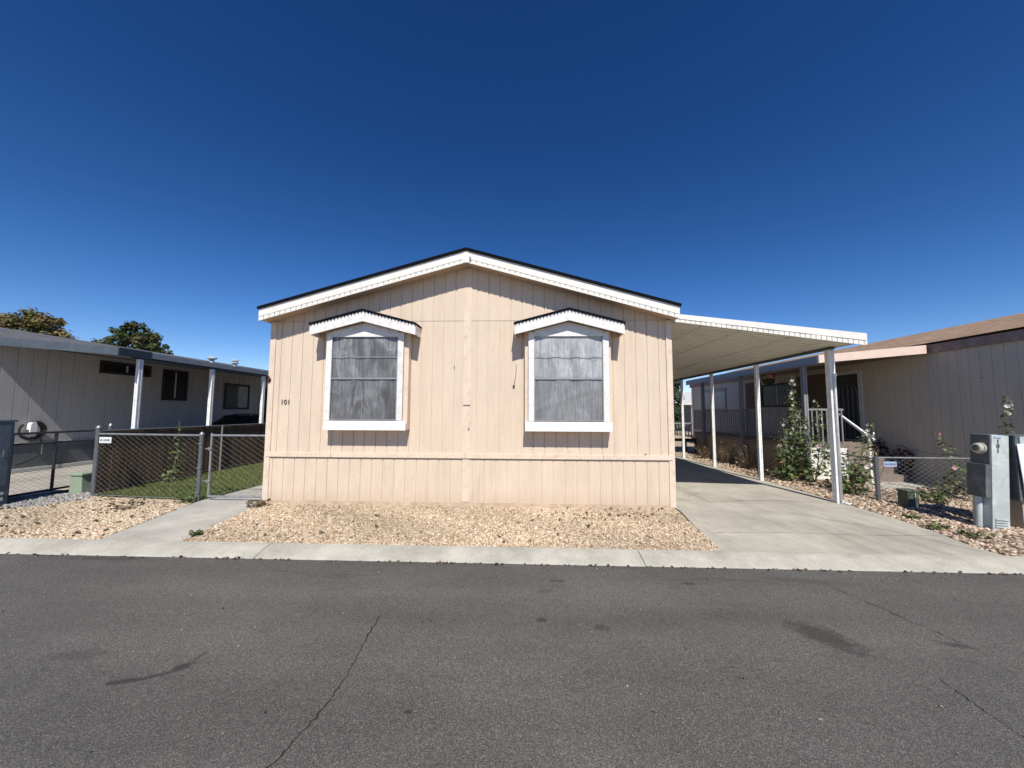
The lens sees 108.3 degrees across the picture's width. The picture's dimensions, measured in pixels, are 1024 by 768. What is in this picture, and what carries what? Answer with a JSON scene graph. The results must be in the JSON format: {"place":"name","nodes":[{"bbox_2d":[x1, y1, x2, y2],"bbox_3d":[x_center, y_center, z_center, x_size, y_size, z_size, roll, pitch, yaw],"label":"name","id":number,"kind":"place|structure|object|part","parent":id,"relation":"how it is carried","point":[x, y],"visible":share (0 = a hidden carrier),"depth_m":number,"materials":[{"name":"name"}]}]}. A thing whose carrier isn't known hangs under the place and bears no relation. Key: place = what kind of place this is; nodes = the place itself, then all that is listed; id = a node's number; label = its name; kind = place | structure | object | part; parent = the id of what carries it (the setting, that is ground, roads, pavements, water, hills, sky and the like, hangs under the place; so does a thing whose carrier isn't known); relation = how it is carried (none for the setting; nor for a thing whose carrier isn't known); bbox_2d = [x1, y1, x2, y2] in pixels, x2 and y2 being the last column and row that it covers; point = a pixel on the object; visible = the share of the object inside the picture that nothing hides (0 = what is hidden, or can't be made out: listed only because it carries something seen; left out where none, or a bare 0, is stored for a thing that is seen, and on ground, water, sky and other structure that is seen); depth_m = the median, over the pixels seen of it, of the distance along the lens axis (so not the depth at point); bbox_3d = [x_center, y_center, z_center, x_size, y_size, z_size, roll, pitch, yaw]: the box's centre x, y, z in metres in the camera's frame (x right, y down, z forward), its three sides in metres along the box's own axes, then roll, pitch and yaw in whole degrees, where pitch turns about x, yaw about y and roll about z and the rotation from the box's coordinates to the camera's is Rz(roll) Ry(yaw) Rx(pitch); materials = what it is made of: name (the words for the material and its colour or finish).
{"place":"outdoors","nodes":[
{"label":"outdoors","id":0,"kind":"place"},
{"bbox_2d":[9,464,92,495],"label":"neighbour drive","id":1,"kind":"structure","parent":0,"point":[44,476],"depth_m":8.81,"materials":[{"name":"concrete"}]},
{"bbox_2d":[7,424,112,500],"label":"driveway gate","id":2,"kind":"structure","parent":1,"relation":"on","point":[55,441],"depth_m":7.35,"materials":[{"name":"black metal"}]},
{"bbox_2d":[0,337,268,428],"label":"patio awning","id":3,"kind":"object","parent":1,"relation":"on","point":[139,357],"visible":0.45,"depth_m":9.53,"materials":[{"name":"grey metal"}]},
{"bbox_2d":[212,413,265,424],"bbox_3d":[-10.856,1.961,14.858,1.820,1.547,4.500,0,-4,2],"label":"parked car","id":4,"kind":"object","parent":1,"relation":"on","point":[245,418],"visible":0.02,"depth_m":14.48,"materials":[{"name":"black paint"}]},
{"bbox_2d":[0,491,104,508],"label":"gravel","id":5,"kind":"structure","parent":0,"point":[42,499],"depth_m":6.79,"materials":[{"name":"beige gravel"}]},
{"bbox_2d":[0,420,17,506],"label":"utility cabinet","id":6,"kind":"object","parent":5,"relation":"on","point":[7,427],"visible":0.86,"depth_m":6.43,"materials":[{"name":"metal"}]},
{"bbox_3d":[-8.816,1.221,6.248,0.032,1.040,0.460,0,-4,2],"label":"door","id":7,"kind":"part","parent":6,"relation":"part of","materials":[{"name":"metal"}]},
{"bbox_2d":[69,471,91,493],"bbox_3d":[-8.636,2.000,7.467,0.280,0.430,0.340,0,-4,2],"label":"junction box","id":8,"kind":"object","parent":5,"relation":"on","point":[80,482],"visible":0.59,"depth_m":7.33,"materials":[{"name":"green plastic"}]},
{"bbox_2d":[0,495,197,539],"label":"gravel","id":9,"kind":"structure","parent":0,"point":[55,522],"depth_m":5.72,"materials":[{"name":"beige gravel"}]},
{"bbox_2d":[100,499,153,510],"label":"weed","id":10,"kind":"object","parent":9,"relation":"on","point":[126,507],"visible":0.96,"depth_m":6.38,"materials":[{"name":"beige plant"}]},
{"bbox_2d":[173,494,195,503],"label":"weed","id":11,"kind":"object","parent":9,"relation":"on","point":[188,497],"visible":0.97,"depth_m":6.66,"materials":[{"name":"green plant"}]},
{"bbox_2d":[89,461,263,500],"bbox_3d":[-6.648,2.812,15.491,2.565,0.001,17.200,0,-4,2],"label":"lawn base","id":12,"kind":"object","parent":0,"point":[216,483],"visible":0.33,"depth_m":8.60,"materials":[{"name":"green plant"}]},
{"bbox_2d":[160,421,185,482],"bbox_3d":[-7.933,1.579,8.683,0.348,1.423,0.430,-3,-5,35],"label":"hollyhock","id":13,"kind":"object","parent":12,"relation":"on","point":[176,469],"visible":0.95,"depth_m":8.68,"materials":[{"name":"green plant"}]},
{"bbox_2d":[102,485,262,540],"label":"path","id":14,"kind":"structure","parent":0,"point":[182,522],"depth_m":5.68,"materials":[{"name":"concrete"}]},
{"bbox_3d":[-4.537,1.537,6.918,0.052,1.310,0.049,0,-4,2],"label":"gate post","id":15,"kind":"object","parent":14,"relation":"on","visible":0},
{"bbox_2d":[203,433,264,497],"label":"garden gate","id":16,"kind":"structure","parent":15,"relation":"attached to","point":[210,468],"depth_m":6.93,"materials":[{"name":"metal"}]},
{"bbox_2d":[179,503,720,550],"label":"gravel","id":17,"kind":"structure","parent":0,"point":[338,523],"depth_m":5.33,"materials":[{"name":"beige gravel"}]},
{"bbox_2d":[188,529,204,536],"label":"weed","id":18,"kind":"object","parent":17,"relation":"on","point":[197,533],"visible":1,"depth_m":4.94,"materials":[{"name":"green plant"}]},
{"bbox_2d":[245,498,270,507],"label":"weed","id":19,"kind":"object","parent":17,"relation":"on","point":[249,502],"visible":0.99,"depth_m":6.44,"materials":[{"name":"green plant"}]},
{"bbox_2d":[0,554,1023,767],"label":"road","id":20,"kind":"structure","parent":0,"point":[113,665],"depth_m":2.54,"materials":[{"name":"grey asphalt"}]},
{"bbox_2d":[266,617,378,767],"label":"road crack","id":21,"kind":"object","parent":20,"relation":"on","point":[328,701],"visible":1,"depth_m":2.20,"materials":[{"name":"black asphalt"}]},
{"bbox_2d":[0,457,1023,767],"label":"leaf litter","id":22,"kind":"object","parent":20,"relation":"on","point":[502,541],"visible":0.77,"depth_m":5.02,"materials":[{"name":"brown plant"}]},
{"bbox_2d":[833,587,962,643],"bbox_3d":[3.309,2.004,3.290,0.029,0.001,1.036,1,-4,-13],"label":"road crack","id":23,"kind":"object","parent":20,"relation":"on","point":[898,615],"visible":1,"depth_m":3.20,"materials":[{"name":"black asphalt"}]},
{"bbox_2d":[940,679,1023,736],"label":"road crack","id":24,"kind":"object","parent":20,"relation":"on","point":[977,705],"visible":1,"depth_m":2.22,"materials":[{"name":"black asphalt"}]},
{"bbox_2d":[0,0,1023,392],"label":"sky","id":25,"kind":"structure","parent":0,"point":[182,169],"materials":[{"name":"blue"}]},
{"bbox_2d":[121,430,911,520],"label":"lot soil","id":26,"kind":"structure","parent":0,"point":[678,445],"depth_m":18.48,"materials":[{"name":"brown soil"}]},
{"bbox_2d":[0,306,78,338],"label":"broadleaf tree","id":27,"kind":"object","parent":26,"relation":"on","point":[30,320],"visible":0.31,"depth_m":31.34,"materials":[{"name":"green plant"}]},
{"bbox_2d":[0,327,268,473],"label":"grey mobile home","id":28,"kind":"object","parent":26,"relation":"on","point":[56,390],"visible":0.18,"depth_m":11.56,"materials":[{"name":"grey metal"}]},
{"bbox_2d":[15,421,46,465],"bbox_3d":[-12.916,1.550,9.798,0.363,1.129,1.042,2,-5,-23],"label":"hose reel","id":29,"kind":"object","parent":28,"relation":"attached to","point":[32,426],"visible":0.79,"depth_m":10.05,"materials":[{"name":"white plastic"}]},
{"bbox_2d":[99,360,151,376],"bbox_3d":[-13.025,-0.495,12.515,0.039,0.400,1.600,0,-4,2],"label":"window","id":30,"kind":"structure","parent":28,"relation":"in","point":[109,367],"depth_m":12.32,"materials":[{"name":"black glass"}]},
{"bbox_2d":[161,369,188,400],"bbox_3d":[-12.961,0.056,14.237,0.039,1.160,1.020,0,-4,2],"label":"window","id":31,"kind":"structure","parent":28,"relation":"in","point":[174,382],"depth_m":14.20,"materials":[{"name":"black glass"}]},
{"bbox_2d":[207,356,216,362],"bbox_3d":[-14.347,-1.072,17.675,0.400,0.490,0.390,0,-4,2],"label":"roof vent","id":32,"kind":"object","parent":28,"relation":"on","point":[211,358],"visible":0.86,"depth_m":17.60,"materials":[{"name":"grey metal"}]},
{"bbox_2d":[231,359,238,365],"bbox_3d":[-14.295,-0.992,19.072,0.340,0.540,0.331,0,-4,2],"label":"roof vent","id":33,"kind":"object","parent":28,"relation":"on","point":[235,362],"visible":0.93,"depth_m":18.99,"materials":[{"name":"grey metal"}]},
{"bbox_2d":[223,383,249,408],"bbox_3d":[-12.848,0.596,17.293,0.039,1.180,1.500,0,-4,2],"label":"window","id":34,"kind":"structure","parent":28,"relation":"in","point":[236,396],"depth_m":17.25,"materials":[{"name":"grey glass"}]},
{"bbox_2d":[259,388,267,413],"bbox_3d":[-12.765,1.230,19.249,0.048,2.050,1.000,0,-4,2],"label":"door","id":35,"kind":"structure","parent":28,"relation":"in","point":[266,389],"depth_m":19.12,"materials":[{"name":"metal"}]},
{"bbox_2d":[95,321,173,354],"bbox_3d":[-32.311,-0.746,31.384,4.603,9.240,4.784,0,-4,2],"label":"broadleaf tree","id":36,"kind":"object","parent":26,"relation":"on","point":[135,338],"visible":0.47,"depth_m":30.96,"materials":[{"name":"green plant"}]},
{"bbox_2d":[90,425,204,500],"bbox_3d":[-6.979,1.497,7.065,2.387,1.388,0.087,0,-4,7],"label":"chain link fence","id":37,"kind":"object","parent":26,"relation":"on","point":[97,444],"visible":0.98,"depth_m":7.08,"materials":[{"name":"metal"}]},
{"bbox_2d":[99,437,111,442],"bbox_3d":[-7.909,1.090,7.188,0.270,0.115,0.012,0,-4,7],"label":"fence sign","id":38,"kind":"object","parent":37,"relation":"attached to","point":[105,439],"visible":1,"depth_m":7.19,"materials":[{"name":"white plastic"}]},
{"bbox_2d":[95,423,265,492],"bbox_3d":[-7.923,2.193,15.719,0.076,1.285,16.967,0,-4,2],"label":"privacy fence","id":39,"kind":"object","parent":26,"relation":"on","point":[240,429],"visible":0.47,"depth_m":8.80,"materials":[{"name":"metal"}]},
{"bbox_2d":[257,247,681,509],"bbox_3d":[-0.504,0.552,15.321,7.480,4.627,18.020,0,-4,2],"label":"mobile home","id":40,"kind":"object","parent":26,"relation":"on","point":[466,376],"visible":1,"depth_m":6.61,"materials":[{"name":"beige"}]},
{"bbox_2d":[308,309,421,430],"bbox_3d":[-2.629,-0.250,6.604,1.914,2.134,0.369,0,-4,2],"label":"window","id":41,"kind":"structure","parent":40,"relation":"in","point":[368,369],"depth_m":6.58,"materials":[{"name":"white paint"}]},
{"bbox_2d":[514,307,625,431],"bbox_3d":[0.988,-0.244,6.469,1.914,2.134,0.369,0,-4,2],"label":"window","id":42,"kind":"structure","parent":40,"relation":"in","point":[568,350],"depth_m":6.44,"materials":[{"name":"white paint"}]},
{"bbox_2d":[673,381,684,433],"bbox_3d":[12.862,0.571,29.575,1.706,6.741,1.746,0,-4,2],"label":"cypress tree","id":43,"kind":"object","parent":26,"relation":"on","point":[676,398],"visible":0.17,"depth_m":29.00,"materials":[{"name":"green plant"}]},
{"bbox_2d":[674,391,692,431],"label":"white house","id":44,"kind":"structure","parent":26,"relation":"on","point":[687,407],"depth_m":33.61,"materials":[{"name":"paint"}]},
{"bbox_2d":[674,422,692,435],"bbox_3d":[15.919,3.028,23.750,18.050,1.100,0.090,0,-4,2],"label":"rail fence","id":45,"kind":"object","parent":26,"relation":"on","point":[679,423],"visible":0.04,"depth_m":23.93,"materials":[{"name":"white wood"}]},
{"bbox_2d":[686,345,928,478],"bbox_3d":[8.822,1.001,12.366,2.710,3.315,7.350,0,-4,2],"label":"porch","id":46,"kind":"object","parent":26,"relation":"on","point":[802,365],"visible":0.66,"depth_m":10.99,"materials":[{"name":"grey metal"}]},
{"bbox_2d":[761,373,775,384],"bbox_3d":[7.671,-0.218,11.070,0.363,0.502,0.365,0,-4,2],"label":"hanging basket","id":47,"kind":"object","parent":46,"relation":"hanging from","point":[768,379],"visible":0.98,"depth_m":10.96,"materials":[{"name":"black metal"}]},
{"bbox_2d":[689,313,1023,489],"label":"taupe mobile home","id":48,"kind":"object","parent":26,"relation":"on","point":[954,385],"visible":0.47,"depth_m":9.12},
{"bbox_2d":[705,388,726,411],"bbox_3d":[10.359,0.854,18.968,0.039,1.130,2.300,0,-4,2],"label":"window","id":49,"kind":"structure","parent":48,"relation":"in","point":[719,394],"depth_m":18.62,"materials":[{"name":"grey glass"}]},
{"bbox_2d":[761,381,795,406],"bbox_3d":[10.181,0.429,14.189,0.039,0.900,1.900,0,-4,2],"label":"window","id":50,"kind":"structure","parent":48,"relation":"in","point":[772,395],"depth_m":14.22,"materials":[{"name":"grey glass"}]},
{"bbox_2d":[835,369,865,440],"bbox_3d":[10.053,0.629,11.043,0.048,2.030,0.950,0,-4,2],"label":"door","id":51,"kind":"structure","parent":48,"relation":"in","point":[849,385],"depth_m":10.95,"materials":[{"name":"black plastic"}]},
{"bbox_2d":[900,445,959,455],"bbox_3d":[8.448,1.346,7.657,0.078,0.170,4.895,-3,-5,38],"label":"cable","id":52,"kind":"object","parent":48,"relation":"attached to","point":[930,453],"visible":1,"depth_m":6.72,"materials":[{"name":"black plastic"}]},
{"bbox_2d":[838,412,907,482],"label":"porch steps","id":53,"kind":"structure","parent":26,"relation":"on","point":[851,448],"depth_m":9.27,"materials":[{"name":"grey concrete"}]},
{"bbox_2d":[847,481,942,488],"bbox_3d":[9.023,2.384,8.576,1.800,0.060,0.880,0,-4,2],"label":"stair pad","id":54,"kind":"object","parent":26,"relation":"on","point":[902,485],"visible":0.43,"depth_m":8.58,"materials":[{"name":"concrete"}]},
{"bbox_2d":[675,455,1003,555],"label":"driveway","id":55,"kind":"structure","parent":0,"point":[767,521],"depth_m":5.70,"materials":[{"name":"concrete"}]},
{"bbox_2d":[671,314,866,504],"bbox_3d":[4.743,0.852,11.606,3.285,3.442,10.410,0,-4,2],"label":"carport","id":56,"kind":"object","parent":55,"relation":"on","point":[704,346],"visible":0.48,"depth_m":7.34,"materials":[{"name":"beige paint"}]},
{"bbox_2d":[675,451,1023,554],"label":"gravel ground","id":57,"kind":"structure","parent":0,"point":[857,504],"depth_m":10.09,"materials":[{"name":"beige gravel"}]},
{"bbox_2d":[674,435,697,453],"bbox_3d":[7.057,2.548,15.552,1.050,0.690,1.100,0,-4,2],"label":"garden table","id":58,"kind":"object","parent":57,"relation":"on","point":[687,438],"visible":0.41,"depth_m":15.12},
{"bbox_2d":[692,444,711,458],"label":"dry shrub","id":59,"kind":"object","parent":57,"relation":"on","point":[705,455],"visible":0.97,"depth_m":13.38,"materials":[{"name":"brown plant"}]},
{"bbox_2d":[716,441,736,462],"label":"dry shrub","id":60,"kind":"object","parent":57,"relation":"on","point":[724,459],"visible":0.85,"depth_m":12.16,"materials":[{"name":"brown plant"}]},
{"bbox_2d":[733,444,763,468],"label":"dry shrub","id":61,"kind":"object","parent":57,"relation":"on","point":[747,463],"visible":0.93,"depth_m":10.97,"materials":[{"name":"brown plant"}]},
{"bbox_2d":[769,418,798,479],"bbox_3d":[6.722,1.618,9.158,0.665,1.555,0.636,0,-4,2],"label":"hollyhock","id":62,"kind":"object","parent":57,"relation":"on","point":[777,471],"visible":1,"depth_m":9.11,"materials":[{"name":"green plant"}]},
{"bbox_2d":[695,434,972,500],"bbox_3d":[8.561,2.142,11.178,2.818,0.860,8.364,0,-4,2],"label":"chain fence","id":63,"kind":"object","parent":57,"relation":"on","point":[877,476],"visible":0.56,"depth_m":7.10,"materials":[{"name":"metal"}]},
{"bbox_2d":[884,462,896,466],"bbox_3d":[7.257,1.539,7.091,0.235,0.100,0.012,0,-4,2],"label":"fence sign","id":64,"kind":"object","parent":63,"relation":"attached to","point":[890,464],"visible":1,"depth_m":7.09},
{"bbox_2d":[822,423,881,492],"bbox_3d":[7.345,1.625,8.027,0.859,1.575,0.979,4,-6,-43],"label":"hollyhock","id":65,"kind":"object","parent":57,"relation":"on","point":[852,474],"visible":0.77,"depth_m":7.93,"materials":[{"name":"green plant"}]},
{"bbox_2d":[895,488,919,507],"bbox_3d":[7.151,2.065,6.665,0.220,0.325,0.236,0,-4,2],"label":"junction box","id":66,"kind":"object","parent":57,"relation":"on","point":[907,497],"visible":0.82,"depth_m":6.59,"materials":[{"name":"green plastic"}]},
{"bbox_2d":[900,511,921,519],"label":"weed","id":67,"kind":"object","parent":57,"relation":"on","point":[913,516],"visible":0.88,"depth_m":5.86,"materials":[{"name":"green plant"}]},
{"bbox_2d":[931,431,966,493],"bbox_3d":[9.344,1.684,7.907,0.608,1.343,0.612,-2,-5,25],"label":"hollyhock","id":68,"kind":"object","parent":57,"relation":"on","point":[941,444],"visible":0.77,"depth_m":7.82,"materials":[{"name":"green plant"}]},
{"bbox_2d":[871,438,891,459],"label":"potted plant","id":69,"kind":"object","parent":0,"point":[882,447],"visible":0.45,"depth_m":9.75,"materials":[{"name":"green plant"}]},
{"bbox_2d":[755,476,1023,556],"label":"gravel","id":70,"kind":"structure","parent":0,"point":[955,506],"depth_m":6.30,"materials":[{"name":"beige gravel"}]},
{"bbox_2d":[772,376,816,479],"bbox_3d":[7.125,1.120,9.424,0.964,2.671,0.928,3,-5,-31],"label":"hollyhock","id":71,"kind":"object","parent":70,"relation":"on","point":[793,427],"visible":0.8,"depth_m":9.39,"materials":[{"name":"green plant"}]},
{"bbox_2d":[788,399,845,482],"bbox_3d":[7.302,1.402,9.006,1.141,2.057,1.048,0,-4,2],"label":"hollyhock","id":72,"kind":"object","parent":70,"relation":"on","point":[818,467],"visible":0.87,"depth_m":8.88,"materials":[{"name":"green plant"}]},
{"bbox_2d":[827,481,867,494],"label":"weed","id":73,"kind":"object","parent":70,"relation":"on","point":[848,489],"visible":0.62,"depth_m":7.64,"materials":[{"name":"green plant"}]},
{"bbox_2d":[918,490,948,503],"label":"weed","id":74,"kind":"object","parent":70,"relation":"on","point":[922,495],"visible":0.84,"depth_m":6.88,"materials":[{"name":"green plant"}]},
{"bbox_2d":[921,521,951,529],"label":"weed","id":75,"kind":"object","parent":70,"relation":"on","point":[938,526],"visible":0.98,"depth_m":5.36,"materials":[{"name":"green plant"}]},
{"bbox_2d":[915,479,967,497],"bbox_3d":[8.647,2.109,7.434,0.703,0.337,0.673,0,-4,2],"label":"weed","id":76,"kind":"object","parent":70,"relation":"on","point":[959,488],"visible":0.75,"depth_m":7.35,"materials":[{"name":"green plant"}]},
{"bbox_2d":[957,527,994,539],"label":"weed","id":77,"kind":"object","parent":70,"relation":"on","point":[969,533],"visible":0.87,"depth_m":4.97,"materials":[{"name":"green plant"}]},
{"bbox_2d":[967,434,1009,529],"bbox_3d":[7.071,1.449,5.502,0.342,1.390,0.263,4,-4,2],"label":"meter pedestal","id":78,"kind":"object","parent":70,"relation":"on","point":[988,488],"visible":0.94,"depth_m":5.42,"materials":[{"name":"grey metal"}]},
{"bbox_2d":[989,434,1023,528],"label":"service pedestal","id":79,"kind":"object","parent":70,"relation":"on","point":[1016,464],"visible":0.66,"depth_m":5.39,"materials":[{"name":"grey metal"}]},
{"bbox_2d":[1018,437,1023,489],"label":"door","id":80,"kind":"structure","parent":79,"relation":"in","point":[1021,439],"depth_m":5.37,"materials":[{"name":"grey"}]},
{"bbox_2d":[998,396,1015,433],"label":"hollyhock","id":81,"kind":"object","parent":70,"relation":"on","point":[1006,405],"visible":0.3,"depth_m":6.63,"materials":[{"name":"green plant"}]},
{"bbox_2d":[891,445,914,480],"bbox_3d":[9.815,1.979,9.271,0.416,0.870,0.410,0,-4,2],"label":"shrub","id":82,"kind":"object","parent":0,"point":[902,470],"visible":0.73,"depth_m":9.21,"materials":[{"name":"green plant"}]},
{"label":"ground","id":83,"kind":"structure","parent":0,"visible":0},
{"bbox_2d":[0,538,1023,573],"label":"kerb","id":84,"kind":"structure","parent":83,"relation":"on","point":[658,558],"depth_m":4.38,"materials":[{"name":"concrete"}]}
]}

